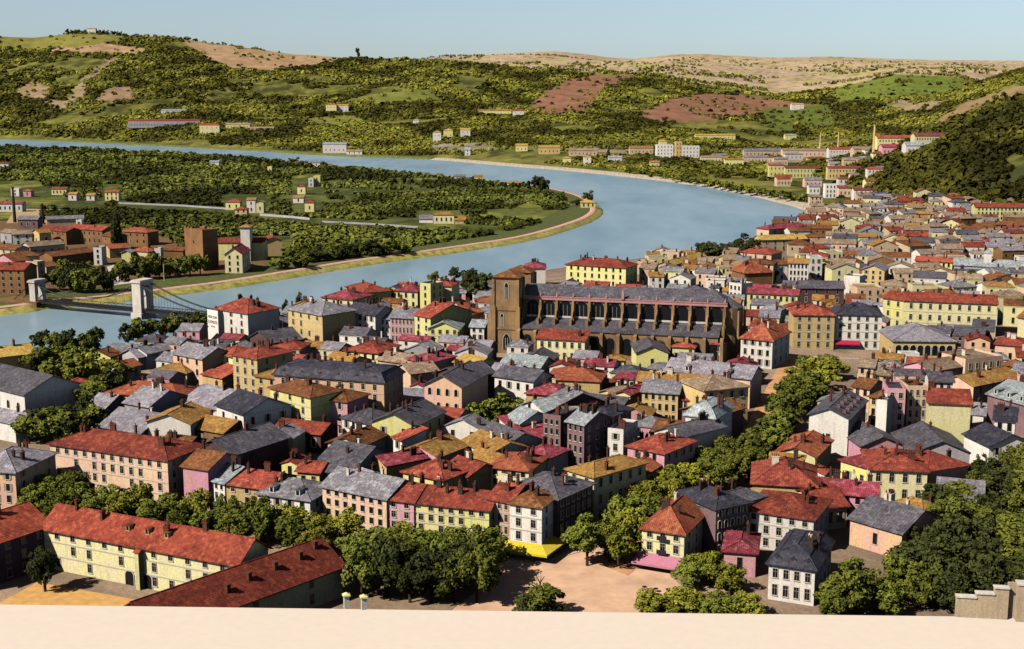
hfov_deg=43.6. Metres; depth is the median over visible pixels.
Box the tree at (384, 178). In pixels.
[379,173,386,181]
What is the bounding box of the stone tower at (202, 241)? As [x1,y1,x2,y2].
[184,225,218,270]
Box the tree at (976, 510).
[959,497,994,521]
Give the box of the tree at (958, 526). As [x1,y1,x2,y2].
[931,512,979,540]
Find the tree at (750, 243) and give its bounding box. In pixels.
[733,232,761,249]
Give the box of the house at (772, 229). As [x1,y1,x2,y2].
[757,220,806,234]
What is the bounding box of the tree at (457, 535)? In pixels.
[442,531,468,549]
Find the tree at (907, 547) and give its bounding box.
[883,537,935,567]
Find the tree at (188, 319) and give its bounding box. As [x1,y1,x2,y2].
[176,312,195,324]
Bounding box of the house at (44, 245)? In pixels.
[20,237,65,253]
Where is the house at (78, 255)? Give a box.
[38,246,93,264]
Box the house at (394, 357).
[375,345,414,365]
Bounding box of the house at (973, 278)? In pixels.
[956,269,982,284]
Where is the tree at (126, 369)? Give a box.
[108,359,134,376]
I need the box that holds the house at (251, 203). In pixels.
[246,197,257,212]
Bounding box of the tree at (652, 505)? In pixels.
[632,495,661,516]
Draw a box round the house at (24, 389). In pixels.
[0,363,81,411]
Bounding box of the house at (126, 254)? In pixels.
[120,248,134,261]
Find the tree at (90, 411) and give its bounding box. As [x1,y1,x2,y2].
[74,403,104,429]
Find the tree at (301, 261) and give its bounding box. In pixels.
[287,252,309,267]
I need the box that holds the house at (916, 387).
[896,374,927,426]
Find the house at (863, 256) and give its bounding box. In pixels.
[857,248,879,263]
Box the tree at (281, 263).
[269,257,290,268]
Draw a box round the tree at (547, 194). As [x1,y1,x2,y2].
[543,191,553,196]
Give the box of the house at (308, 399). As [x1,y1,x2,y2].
[267,374,344,422]
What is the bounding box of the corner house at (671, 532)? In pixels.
[631,489,704,569]
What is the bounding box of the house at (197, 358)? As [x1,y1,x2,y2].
[170,339,226,386]
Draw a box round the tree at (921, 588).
[904,561,947,606]
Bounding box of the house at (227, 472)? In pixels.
[210,454,246,508]
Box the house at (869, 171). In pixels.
[865,167,882,177]
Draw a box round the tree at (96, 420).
[81,406,109,426]
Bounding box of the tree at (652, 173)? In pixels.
[645,171,655,176]
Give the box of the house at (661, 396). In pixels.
[640,371,682,419]
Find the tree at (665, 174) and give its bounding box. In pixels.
[662,171,670,177]
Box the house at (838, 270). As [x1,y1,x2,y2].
[825,260,858,280]
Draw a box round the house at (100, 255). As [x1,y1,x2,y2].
[93,246,106,264]
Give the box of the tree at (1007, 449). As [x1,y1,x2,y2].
[997,444,1023,465]
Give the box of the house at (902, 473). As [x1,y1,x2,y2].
[860,440,930,499]
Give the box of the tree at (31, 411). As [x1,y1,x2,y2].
[23,407,43,418]
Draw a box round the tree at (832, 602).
[813,588,853,614]
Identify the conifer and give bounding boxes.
[281,299,288,309]
[295,291,302,302]
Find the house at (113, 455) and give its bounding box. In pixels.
[46,420,208,503]
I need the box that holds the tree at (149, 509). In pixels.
[135,498,167,520]
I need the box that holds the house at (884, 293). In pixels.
[881,288,909,300]
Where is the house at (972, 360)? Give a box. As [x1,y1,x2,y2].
[939,348,1002,373]
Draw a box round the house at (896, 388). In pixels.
[882,373,905,431]
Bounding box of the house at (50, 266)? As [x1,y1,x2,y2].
[45,261,55,273]
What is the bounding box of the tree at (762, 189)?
[757,187,766,193]
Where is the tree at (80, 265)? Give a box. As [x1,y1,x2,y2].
[67,260,88,269]
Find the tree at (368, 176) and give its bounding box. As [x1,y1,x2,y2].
[365,173,372,180]
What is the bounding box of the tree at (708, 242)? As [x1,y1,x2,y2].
[704,241,716,254]
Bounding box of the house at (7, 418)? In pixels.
[0,405,38,442]
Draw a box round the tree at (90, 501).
[74,492,105,509]
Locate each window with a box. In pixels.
[3,474,11,479]
[4,483,12,491]
[5,541,10,549]
[6,495,11,502]
[6,553,11,563]
[7,567,12,577]
[20,469,25,477]
[21,479,26,488]
[21,536,26,544]
[22,548,27,558]
[23,561,27,572]
[36,531,41,538]
[54,533,59,539]
[56,557,61,567]
[64,448,68,454]
[70,536,74,542]
[70,546,75,556]
[73,449,77,455]
[74,458,78,466]
[82,450,86,456]
[85,539,90,545]
[86,549,91,559]
[87,563,92,573]
[91,452,95,458]
[92,461,96,469]
[93,473,96,480]
[100,453,104,459]
[101,462,105,470]
[101,542,106,548]
[102,474,106,482]
[110,464,114,472]
[117,545,122,552]
[118,556,123,566]
[119,465,123,473]
[128,457,132,463]
[129,467,133,475]
[138,468,142,476]
[147,460,151,466]
[150,551,156,558]
[151,562,156,572]
[152,576,157,587]
[157,471,161,479]
[158,482,162,491]
[167,555,172,561]
[169,580,173,587]
[172,469,176,478]
[173,481,176,490]
[184,558,189,564]
[185,569,190,579]
[202,561,207,568]
[243,488,250,493]
[251,416,254,424]
[253,600,258,607]
[264,413,270,421]
[273,498,281,506]
[279,410,285,417]
[285,500,293,506]
[288,466,291,473]
[309,580,314,589]
[309,593,314,604]
[310,438,316,447]
[326,498,330,504]
[336,402,342,409]
[337,413,342,421]
[338,426,341,433]
[344,420,348,427]
[360,505,364,512]
[369,506,373,513]
[369,517,373,524]
[373,394,376,401]
[378,519,382,526]
[380,426,386,432]
[391,510,396,517]
[395,440,399,448]
[403,511,408,519]
[418,513,423,520]
[427,387,431,394]
[428,506,433,511]
[428,514,433,521]
[436,388,440,394]
[438,507,443,512]
[438,515,443,522]
[438,525,443,531]
[445,388,448,395]
[448,508,453,513]
[448,516,453,523]
[454,389,457,396]
[458,509,463,514]
[458,517,463,524]
[468,510,473,515]
[493,478,497,484]
[497,513,501,521]
[504,514,507,522]
[504,526,507,534]
[506,381,511,388]
[515,506,520,513]
[515,517,520,526]
[515,530,520,539]
[522,334,531,340]
[527,299,538,314]
[530,508,535,515]
[530,519,535,528]
[530,532,535,541]
[543,300,554,314]
[559,300,571,315]
[560,510,563,519]
[560,523,563,532]
[575,301,587,316]
[587,445,590,452]
[589,337,597,350]
[592,302,603,317]
[598,493,602,504]
[598,509,602,520]
[599,477,602,487]
[605,338,614,354]
[608,302,620,317]
[608,490,612,501]
[609,474,612,484]
[611,433,618,439]
[613,443,617,451]
[618,472,622,481]
[618,488,621,496]
[622,338,631,355]
[625,303,637,318]
[628,469,631,478]
[633,450,640,457]
[638,466,641,476]
[641,304,654,319]
[646,531,652,537]
[646,541,651,550]
[658,305,671,319]
[660,543,665,550]
[672,545,678,554]
[673,535,678,541]
[674,450,678,458]
[675,305,688,320]
[681,447,685,455]
[689,444,692,452]
[692,306,705,321]
[692,342,700,352]
[708,343,717,359]
[709,307,722,322]
[717,532,721,540]
[718,520,721,528]
[724,509,728,515]
[724,519,727,527]
[730,390,733,397]
[730,518,734,525]
[736,516,740,524]
[737,557,742,568]
[739,389,744,396]
[742,515,746,523]
[750,340,755,345]
[750,523,756,531]
[751,513,756,519]
[757,349,762,355]
[762,537,768,546]
[763,515,769,521]
[763,525,768,534]
[764,359,769,366]
[765,341,770,346]
[771,583,777,595]
[772,567,778,578]
[775,527,781,536]
[775,539,780,547]
[776,516,781,523]
[782,569,788,579]
[782,585,788,597]
[789,518,794,525]
[792,586,798,599]
[793,571,799,581]
[801,520,807,527]
[803,588,809,600]
[804,572,810,583]
[829,511,832,523]
[836,511,844,522]
[845,470,851,478]
[855,497,859,504]
[871,408,874,415]
[872,532,877,545]
[875,472,880,481]
[889,473,894,482]
[895,344,901,352]
[897,402,902,409]
[897,413,901,420]
[898,392,902,398]
[901,489,906,498]
[902,345,908,350]
[902,473,907,482]
[908,410,911,417]
[910,345,916,350]
[915,399,918,406]
[915,474,921,483]
[915,489,920,497]
[917,345,923,355]
[921,410,924,417]
[924,345,930,355]
[931,345,937,355]
[939,345,945,351]
[946,345,952,350]
[993,448,1000,455]
[1007,423,1011,431]
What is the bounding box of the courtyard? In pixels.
[0,583,134,605]
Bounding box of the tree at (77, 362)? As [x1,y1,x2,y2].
[53,355,92,379]
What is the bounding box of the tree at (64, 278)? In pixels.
[57,265,76,292]
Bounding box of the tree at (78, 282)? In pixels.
[69,269,90,292]
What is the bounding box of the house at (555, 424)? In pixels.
[543,403,577,447]
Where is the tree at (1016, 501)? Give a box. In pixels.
[997,487,1023,516]
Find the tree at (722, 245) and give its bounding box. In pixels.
[719,243,726,254]
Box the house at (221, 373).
[199,363,233,388]
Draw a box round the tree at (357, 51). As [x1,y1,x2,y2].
[355,47,359,56]
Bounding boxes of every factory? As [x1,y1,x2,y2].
[128,119,201,127]
[161,109,186,113]
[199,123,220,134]
[225,123,251,127]
[538,145,559,153]
[569,148,597,155]
[628,146,653,153]
[655,144,672,157]
[658,139,666,143]
[674,141,681,157]
[682,145,699,157]
[700,155,721,161]
[724,158,743,164]
[742,148,781,155]
[742,155,768,161]
[768,163,785,176]
[781,148,826,156]
[783,165,822,177]
[825,166,860,179]
[826,147,850,157]
[850,146,871,156]
[875,135,910,149]
[878,144,897,153]
[902,142,931,152]
[910,133,945,141]
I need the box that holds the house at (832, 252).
[819,247,842,262]
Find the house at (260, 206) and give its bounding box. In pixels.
[255,200,265,212]
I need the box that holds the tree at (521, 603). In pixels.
[511,594,540,610]
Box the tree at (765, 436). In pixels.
[754,429,791,458]
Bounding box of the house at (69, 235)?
[39,224,80,244]
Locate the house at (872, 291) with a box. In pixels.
[849,284,882,301]
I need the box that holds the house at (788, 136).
[783,134,796,139]
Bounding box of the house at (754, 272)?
[730,259,774,284]
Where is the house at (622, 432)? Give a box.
[608,415,637,455]
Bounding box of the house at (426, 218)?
[419,215,433,222]
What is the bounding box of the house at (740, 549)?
[721,520,761,577]
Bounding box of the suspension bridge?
[0,278,210,319]
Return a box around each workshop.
[711,153,727,160]
[772,157,787,164]
[774,174,792,181]
[774,176,790,185]
[783,152,802,159]
[802,177,821,186]
[806,156,825,159]
[827,161,839,165]
[836,177,847,184]
[841,157,855,165]
[856,156,866,161]
[862,148,870,153]
[862,179,875,187]
[870,151,881,158]
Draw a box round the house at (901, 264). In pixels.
[887,259,914,279]
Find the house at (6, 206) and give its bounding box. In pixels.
[0,199,25,211]
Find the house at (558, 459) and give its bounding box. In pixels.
[523,435,571,473]
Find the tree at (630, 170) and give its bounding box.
[626,167,636,173]
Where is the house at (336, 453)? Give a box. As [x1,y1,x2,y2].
[315,435,392,480]
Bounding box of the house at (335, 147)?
[323,142,347,152]
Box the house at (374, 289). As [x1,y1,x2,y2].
[344,280,392,303]
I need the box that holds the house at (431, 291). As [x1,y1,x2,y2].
[420,278,442,308]
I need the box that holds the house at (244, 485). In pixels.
[225,461,299,506]
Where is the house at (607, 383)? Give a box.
[589,367,618,389]
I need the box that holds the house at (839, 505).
[795,477,850,529]
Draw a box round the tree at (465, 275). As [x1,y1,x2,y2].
[457,269,477,283]
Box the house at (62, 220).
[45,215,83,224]
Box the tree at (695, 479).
[679,465,713,487]
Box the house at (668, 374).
[635,366,706,382]
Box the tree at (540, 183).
[531,175,549,191]
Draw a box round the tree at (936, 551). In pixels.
[910,536,964,576]
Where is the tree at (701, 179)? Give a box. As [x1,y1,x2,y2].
[699,177,710,185]
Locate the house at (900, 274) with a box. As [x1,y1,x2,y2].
[891,268,923,284]
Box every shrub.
[633,587,666,612]
[649,592,687,612]
[665,586,698,612]
[682,591,710,611]
[696,590,737,613]
[715,594,745,613]
[724,590,765,613]
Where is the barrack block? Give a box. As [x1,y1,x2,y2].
[970,200,1023,220]
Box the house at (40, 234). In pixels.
[31,228,51,240]
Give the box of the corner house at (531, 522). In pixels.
[500,480,566,558]
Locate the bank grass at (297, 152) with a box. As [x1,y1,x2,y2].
[0,137,437,159]
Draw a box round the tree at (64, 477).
[55,470,86,490]
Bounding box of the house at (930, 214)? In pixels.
[915,211,933,218]
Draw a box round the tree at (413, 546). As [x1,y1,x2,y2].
[395,533,428,563]
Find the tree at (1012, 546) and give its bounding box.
[999,530,1023,562]
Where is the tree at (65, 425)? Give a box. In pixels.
[55,415,93,436]
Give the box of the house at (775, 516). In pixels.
[748,487,832,549]
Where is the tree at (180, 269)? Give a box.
[172,258,190,276]
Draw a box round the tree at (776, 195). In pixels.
[772,191,781,197]
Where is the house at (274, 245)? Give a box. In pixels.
[265,232,281,255]
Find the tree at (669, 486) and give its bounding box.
[657,478,684,499]
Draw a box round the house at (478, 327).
[468,314,486,339]
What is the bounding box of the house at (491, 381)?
[432,357,495,398]
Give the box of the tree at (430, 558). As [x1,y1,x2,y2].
[404,550,452,602]
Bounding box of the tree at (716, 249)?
[704,243,721,255]
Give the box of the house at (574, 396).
[550,381,604,409]
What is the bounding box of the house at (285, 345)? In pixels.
[249,337,294,355]
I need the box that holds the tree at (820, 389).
[801,378,828,406]
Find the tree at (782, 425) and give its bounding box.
[765,417,794,444]
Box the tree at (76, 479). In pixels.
[60,472,94,493]
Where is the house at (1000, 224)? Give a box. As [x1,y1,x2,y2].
[988,218,1023,227]
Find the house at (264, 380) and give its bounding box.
[252,363,278,396]
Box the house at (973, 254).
[969,247,984,258]
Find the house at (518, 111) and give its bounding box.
[512,109,523,115]
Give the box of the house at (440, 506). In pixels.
[415,473,494,533]
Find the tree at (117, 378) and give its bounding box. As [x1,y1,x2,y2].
[101,369,129,388]
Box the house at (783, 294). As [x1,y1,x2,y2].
[746,283,800,308]
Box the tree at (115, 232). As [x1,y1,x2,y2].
[107,210,123,243]
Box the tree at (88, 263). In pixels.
[81,260,100,272]
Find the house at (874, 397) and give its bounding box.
[867,390,881,425]
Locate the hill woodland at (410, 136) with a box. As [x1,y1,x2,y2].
[0,31,1023,180]
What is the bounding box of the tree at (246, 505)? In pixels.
[239,495,270,531]
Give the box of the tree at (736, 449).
[725,443,758,454]
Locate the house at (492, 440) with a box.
[461,429,530,452]
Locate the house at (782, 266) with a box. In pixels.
[773,257,788,282]
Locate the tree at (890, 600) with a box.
[863,579,907,614]
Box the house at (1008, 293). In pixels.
[990,289,1023,318]
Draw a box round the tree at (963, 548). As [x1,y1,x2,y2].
[943,534,990,572]
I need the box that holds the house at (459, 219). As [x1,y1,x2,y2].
[454,216,465,223]
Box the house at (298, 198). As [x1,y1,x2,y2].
[292,195,304,202]
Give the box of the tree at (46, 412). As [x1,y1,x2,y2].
[24,406,57,441]
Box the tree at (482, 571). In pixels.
[454,550,499,602]
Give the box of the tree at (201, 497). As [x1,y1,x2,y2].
[178,487,214,515]
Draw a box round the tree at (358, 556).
[339,539,381,594]
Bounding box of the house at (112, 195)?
[104,190,121,200]
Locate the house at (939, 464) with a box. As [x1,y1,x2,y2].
[915,443,971,486]
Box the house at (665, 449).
[624,426,698,470]
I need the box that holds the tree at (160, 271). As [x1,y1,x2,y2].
[152,256,167,277]
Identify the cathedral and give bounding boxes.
[487,265,745,361]
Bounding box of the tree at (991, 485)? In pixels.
[965,468,1001,498]
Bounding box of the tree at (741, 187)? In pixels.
[739,183,744,191]
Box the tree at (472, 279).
[460,276,479,298]
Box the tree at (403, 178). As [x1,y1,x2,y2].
[401,176,406,183]
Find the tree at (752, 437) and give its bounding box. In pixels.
[734,427,775,451]
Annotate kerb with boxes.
[498,547,595,567]
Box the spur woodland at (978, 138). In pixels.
[796,93,1023,202]
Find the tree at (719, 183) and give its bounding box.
[715,180,722,188]
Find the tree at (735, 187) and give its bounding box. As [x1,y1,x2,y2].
[731,185,738,191]
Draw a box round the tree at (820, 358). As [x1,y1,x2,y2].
[817,354,839,364]
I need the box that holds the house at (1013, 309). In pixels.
[1003,295,1023,326]
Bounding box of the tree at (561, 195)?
[557,191,564,197]
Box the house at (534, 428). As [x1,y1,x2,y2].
[496,415,542,442]
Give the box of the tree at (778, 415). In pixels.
[762,409,789,421]
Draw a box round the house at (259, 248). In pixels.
[218,237,267,259]
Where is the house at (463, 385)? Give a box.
[421,360,489,416]
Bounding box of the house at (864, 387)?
[851,370,882,421]
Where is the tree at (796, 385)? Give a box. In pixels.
[786,379,816,400]
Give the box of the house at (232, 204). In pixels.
[225,199,241,209]
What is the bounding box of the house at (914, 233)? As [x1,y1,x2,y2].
[897,229,928,237]
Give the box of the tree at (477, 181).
[472,178,480,185]
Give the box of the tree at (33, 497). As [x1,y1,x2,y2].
[15,483,47,509]
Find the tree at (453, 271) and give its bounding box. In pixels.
[448,266,459,277]
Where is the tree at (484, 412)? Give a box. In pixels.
[465,395,505,421]
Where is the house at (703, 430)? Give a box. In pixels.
[651,410,727,453]
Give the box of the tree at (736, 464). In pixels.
[718,452,750,488]
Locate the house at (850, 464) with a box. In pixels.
[837,445,884,480]
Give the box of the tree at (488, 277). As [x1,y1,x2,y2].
[477,272,493,279]
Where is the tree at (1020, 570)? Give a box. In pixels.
[1010,553,1023,581]
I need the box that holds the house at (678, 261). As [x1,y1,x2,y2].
[658,252,706,271]
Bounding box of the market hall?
[878,323,957,357]
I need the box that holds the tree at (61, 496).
[38,488,81,516]
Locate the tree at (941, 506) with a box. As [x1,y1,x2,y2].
[926,496,969,522]
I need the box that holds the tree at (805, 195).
[800,194,808,202]
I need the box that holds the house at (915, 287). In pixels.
[907,282,938,291]
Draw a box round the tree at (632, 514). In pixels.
[614,505,649,545]
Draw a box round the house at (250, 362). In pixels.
[230,338,294,392]
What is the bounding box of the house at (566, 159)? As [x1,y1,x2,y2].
[563,156,570,162]
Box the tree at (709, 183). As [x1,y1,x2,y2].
[707,180,715,186]
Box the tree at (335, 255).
[322,249,339,260]
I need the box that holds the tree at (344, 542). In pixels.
[333,528,368,583]
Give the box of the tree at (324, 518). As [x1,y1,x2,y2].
[302,511,333,527]
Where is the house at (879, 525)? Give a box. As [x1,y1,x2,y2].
[846,490,940,554]
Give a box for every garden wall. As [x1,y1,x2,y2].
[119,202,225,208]
[260,213,309,219]
[322,221,417,227]
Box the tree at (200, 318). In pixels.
[189,310,207,323]
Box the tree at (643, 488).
[624,480,664,504]
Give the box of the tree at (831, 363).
[813,356,850,375]
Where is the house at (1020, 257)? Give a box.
[1014,255,1023,260]
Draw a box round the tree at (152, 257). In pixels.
[137,253,160,277]
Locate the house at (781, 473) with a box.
[750,448,818,492]
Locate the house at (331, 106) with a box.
[326,103,336,110]
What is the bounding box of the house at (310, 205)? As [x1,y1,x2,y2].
[304,200,315,211]
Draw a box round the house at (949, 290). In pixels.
[918,285,955,292]
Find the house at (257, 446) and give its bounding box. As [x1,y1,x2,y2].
[205,421,290,470]
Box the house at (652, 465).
[636,449,661,481]
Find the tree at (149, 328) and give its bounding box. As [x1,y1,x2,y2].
[141,318,159,334]
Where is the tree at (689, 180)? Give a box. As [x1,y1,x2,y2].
[683,177,693,182]
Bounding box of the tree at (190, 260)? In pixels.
[179,254,199,275]
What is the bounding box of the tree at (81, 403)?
[72,394,93,415]
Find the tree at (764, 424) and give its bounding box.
[752,417,774,431]
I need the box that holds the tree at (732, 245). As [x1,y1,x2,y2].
[722,242,741,253]
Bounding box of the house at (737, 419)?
[680,395,746,438]
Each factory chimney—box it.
[11,187,16,221]
[40,204,44,223]
[872,125,875,151]
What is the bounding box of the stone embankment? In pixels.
[430,158,826,209]
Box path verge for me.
[0,147,589,305]
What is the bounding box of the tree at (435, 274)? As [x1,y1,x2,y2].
[426,271,438,280]
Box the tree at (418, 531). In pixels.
[407,527,444,541]
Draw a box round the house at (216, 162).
[209,160,220,164]
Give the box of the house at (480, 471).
[450,448,493,489]
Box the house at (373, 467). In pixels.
[356,462,389,475]
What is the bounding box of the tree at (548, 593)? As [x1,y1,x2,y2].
[518,582,567,611]
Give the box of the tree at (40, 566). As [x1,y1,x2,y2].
[25,545,57,591]
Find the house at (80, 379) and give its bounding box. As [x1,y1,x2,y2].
[67,376,88,383]
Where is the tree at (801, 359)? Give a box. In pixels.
[795,355,812,369]
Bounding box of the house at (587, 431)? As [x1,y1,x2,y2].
[564,403,613,466]
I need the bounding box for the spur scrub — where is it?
[803,83,1007,126]
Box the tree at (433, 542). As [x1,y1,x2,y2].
[418,529,455,557]
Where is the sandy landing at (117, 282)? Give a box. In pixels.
[107,265,128,284]
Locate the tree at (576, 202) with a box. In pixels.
[570,199,580,204]
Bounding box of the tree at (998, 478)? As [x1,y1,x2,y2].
[979,466,1023,495]
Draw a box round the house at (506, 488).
[485,471,528,539]
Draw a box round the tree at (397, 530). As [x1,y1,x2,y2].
[374,526,414,541]
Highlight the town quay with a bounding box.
[37,210,826,371]
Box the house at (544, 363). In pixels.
[500,353,555,371]
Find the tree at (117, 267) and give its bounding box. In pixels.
[111,261,129,280]
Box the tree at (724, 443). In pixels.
[713,434,741,455]
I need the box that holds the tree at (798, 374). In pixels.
[795,370,822,380]
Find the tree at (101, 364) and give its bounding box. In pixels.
[75,351,108,376]
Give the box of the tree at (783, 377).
[779,373,796,381]
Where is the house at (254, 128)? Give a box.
[250,127,274,129]
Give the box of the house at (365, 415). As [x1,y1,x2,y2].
[339,403,387,433]
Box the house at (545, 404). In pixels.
[516,393,578,412]
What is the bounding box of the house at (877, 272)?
[862,262,889,285]
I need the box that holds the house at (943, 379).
[923,362,955,387]
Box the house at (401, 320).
[388,301,420,343]
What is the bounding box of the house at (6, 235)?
[0,228,15,242]
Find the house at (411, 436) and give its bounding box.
[390,419,428,451]
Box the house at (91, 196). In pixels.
[85,193,97,200]
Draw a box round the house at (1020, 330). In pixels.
[1016,311,1023,337]
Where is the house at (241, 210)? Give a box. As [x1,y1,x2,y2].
[234,206,249,214]
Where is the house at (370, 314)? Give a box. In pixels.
[349,298,392,336]
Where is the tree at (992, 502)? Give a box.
[972,491,1014,520]
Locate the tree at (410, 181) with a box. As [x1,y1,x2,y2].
[407,176,414,184]
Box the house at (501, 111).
[478,109,511,114]
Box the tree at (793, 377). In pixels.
[785,374,813,393]
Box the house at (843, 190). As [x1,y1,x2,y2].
[836,185,851,196]
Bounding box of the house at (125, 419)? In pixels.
[96,402,161,434]
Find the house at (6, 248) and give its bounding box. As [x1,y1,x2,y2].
[0,240,29,254]
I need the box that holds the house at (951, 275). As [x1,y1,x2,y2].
[944,268,966,281]
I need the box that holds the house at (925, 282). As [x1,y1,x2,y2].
[911,281,940,284]
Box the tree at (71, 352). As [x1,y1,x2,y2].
[59,346,99,363]
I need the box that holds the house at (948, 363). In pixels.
[903,352,962,375]
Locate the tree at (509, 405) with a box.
[486,392,524,418]
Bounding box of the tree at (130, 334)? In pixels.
[118,323,138,342]
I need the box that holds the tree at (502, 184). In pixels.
[497,182,506,186]
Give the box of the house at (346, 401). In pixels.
[329,383,370,435]
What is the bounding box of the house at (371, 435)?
[325,421,388,448]
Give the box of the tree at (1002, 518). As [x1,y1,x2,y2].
[988,509,1023,543]
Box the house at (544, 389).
[524,375,573,401]
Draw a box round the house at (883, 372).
[871,363,895,380]
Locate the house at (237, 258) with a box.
[225,243,250,272]
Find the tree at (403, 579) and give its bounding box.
[386,553,430,602]
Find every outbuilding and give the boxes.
[95,346,122,359]
[109,343,142,351]
[134,332,168,343]
[146,368,186,384]
[155,347,177,367]
[163,330,193,351]
[164,429,206,442]
[177,319,208,342]
[177,335,202,343]
[202,340,222,348]
[211,337,233,347]
[219,328,249,343]
[233,340,251,347]
[278,418,306,457]
[279,310,288,327]
[280,448,308,477]
[281,301,292,314]
[284,335,311,355]
[290,295,309,305]
[293,349,309,359]
[305,335,325,358]
[319,335,351,359]
[338,323,376,345]
[357,330,393,343]
[376,297,391,306]
[381,294,407,304]
[389,301,415,308]
[391,283,403,289]
[397,278,414,285]
[397,330,435,352]
[403,387,423,404]
[404,337,445,354]
[410,374,426,387]
[437,330,471,352]
[439,406,472,423]
[440,412,489,439]
[445,338,464,354]
[446,295,475,307]
[454,339,493,358]
[459,284,469,300]
[465,334,497,359]
[472,285,491,302]
[473,292,491,303]
[474,296,488,306]
[478,298,488,307]
[484,305,489,318]
[491,358,527,370]
[506,338,534,353]
[526,346,559,362]
[549,355,581,370]
[559,277,582,284]
[561,281,579,284]
[572,346,602,365]
[583,280,610,285]
[585,352,619,377]
[592,392,629,405]
[609,363,648,378]
[612,371,637,385]
[615,282,641,286]
[627,396,656,419]
[635,410,664,437]
[637,258,656,273]
[638,430,648,440]
[639,260,658,283]
[645,254,667,262]
[646,249,660,254]
[646,362,667,371]
[648,272,664,287]
[648,415,684,435]
[653,245,669,252]
[659,260,678,271]
[661,248,681,259]
[661,262,685,287]
[666,279,689,288]
[670,267,695,285]
[677,347,714,360]
[681,258,697,266]
[682,247,695,254]
[683,263,697,275]
[683,283,707,289]
[694,264,717,287]
[697,253,718,272]
[698,254,714,263]
[698,264,716,267]
[699,259,714,264]
[706,274,726,287]
[707,277,725,292]
[709,279,721,291]
[717,261,734,275]
[718,250,736,263]
[722,246,738,254]
[722,254,742,261]
[722,260,742,264]
[722,282,728,293]
[725,294,744,308]
[726,267,731,282]
[726,277,746,286]
[726,354,758,365]
[731,296,743,304]
[736,252,751,261]
[743,305,759,325]
[747,320,760,330]
[751,295,779,309]
[753,284,773,287]
[754,313,776,321]
[758,305,781,323]
[760,301,786,322]
[768,448,806,460]
[780,323,787,328]
[781,277,799,288]
[783,300,803,316]
[812,294,834,305]
[815,456,829,476]
[816,388,832,404]
[821,294,835,302]
[826,301,839,305]
[844,295,865,303]
[845,293,865,300]
[852,299,872,304]
[873,302,880,307]
[875,347,905,363]
[878,300,882,312]
[878,358,905,368]
[880,310,890,326]
[906,356,933,363]
[928,325,952,335]
[936,476,985,503]
[937,321,970,330]
[951,325,986,348]
[964,332,990,351]
[970,401,986,427]
[972,318,995,346]
[989,348,1009,361]
[1002,358,1021,369]
[1003,371,1019,380]
[1012,361,1023,375]
[1015,343,1023,361]
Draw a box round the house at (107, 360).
[93,359,110,376]
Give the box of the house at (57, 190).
[51,187,68,194]
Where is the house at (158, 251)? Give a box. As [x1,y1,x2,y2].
[154,247,163,260]
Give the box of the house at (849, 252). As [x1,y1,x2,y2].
[842,247,860,258]
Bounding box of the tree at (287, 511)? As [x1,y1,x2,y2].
[272,502,309,526]
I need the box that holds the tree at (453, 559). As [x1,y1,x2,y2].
[430,547,471,602]
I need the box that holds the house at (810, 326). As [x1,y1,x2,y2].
[787,301,836,349]
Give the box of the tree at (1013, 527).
[1004,516,1023,542]
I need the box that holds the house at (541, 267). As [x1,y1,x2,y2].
[524,258,546,283]
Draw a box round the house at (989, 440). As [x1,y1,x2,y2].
[961,422,1023,473]
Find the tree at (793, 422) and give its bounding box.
[771,401,805,425]
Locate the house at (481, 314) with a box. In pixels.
[453,301,485,318]
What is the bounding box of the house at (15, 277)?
[0,262,37,294]
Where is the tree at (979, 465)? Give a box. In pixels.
[967,458,992,478]
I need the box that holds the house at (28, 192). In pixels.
[23,189,33,196]
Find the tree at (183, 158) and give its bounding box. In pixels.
[179,156,189,160]
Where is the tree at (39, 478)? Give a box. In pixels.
[33,473,53,488]
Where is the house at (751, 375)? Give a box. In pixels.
[663,354,763,408]
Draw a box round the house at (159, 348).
[134,338,172,369]
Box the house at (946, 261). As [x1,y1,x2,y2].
[914,252,954,269]
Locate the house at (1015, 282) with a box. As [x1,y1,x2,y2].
[1007,278,1023,290]
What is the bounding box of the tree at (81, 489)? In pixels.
[57,481,91,504]
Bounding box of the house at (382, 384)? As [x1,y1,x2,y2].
[271,353,405,411]
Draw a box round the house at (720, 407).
[682,393,734,439]
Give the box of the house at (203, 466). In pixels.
[179,438,243,510]
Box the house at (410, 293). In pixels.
[393,281,419,307]
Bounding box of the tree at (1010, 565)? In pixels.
[993,556,1019,584]
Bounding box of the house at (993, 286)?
[982,276,1014,293]
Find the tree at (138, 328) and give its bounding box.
[130,317,145,338]
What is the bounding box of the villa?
[765,528,835,605]
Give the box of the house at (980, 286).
[975,275,1006,293]
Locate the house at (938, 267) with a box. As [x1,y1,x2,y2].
[925,264,952,271]
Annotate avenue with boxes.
[597,360,833,575]
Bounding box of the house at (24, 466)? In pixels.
[0,439,58,508]
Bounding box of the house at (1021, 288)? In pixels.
[1017,284,1023,293]
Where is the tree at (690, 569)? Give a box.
[670,554,711,588]
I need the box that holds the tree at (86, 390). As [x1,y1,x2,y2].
[71,382,99,401]
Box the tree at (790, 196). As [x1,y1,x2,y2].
[783,194,794,200]
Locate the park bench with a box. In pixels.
[619,562,628,568]
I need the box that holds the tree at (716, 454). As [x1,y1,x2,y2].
[701,447,728,469]
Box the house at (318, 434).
[275,413,340,453]
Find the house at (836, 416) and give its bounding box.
[807,386,868,455]
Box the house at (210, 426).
[194,408,240,440]
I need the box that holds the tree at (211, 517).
[189,507,221,529]
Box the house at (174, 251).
[163,246,184,257]
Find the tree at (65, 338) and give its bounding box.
[55,328,75,345]
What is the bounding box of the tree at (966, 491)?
[942,479,975,496]
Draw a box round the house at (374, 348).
[342,335,401,362]
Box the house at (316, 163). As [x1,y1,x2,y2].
[304,161,321,166]

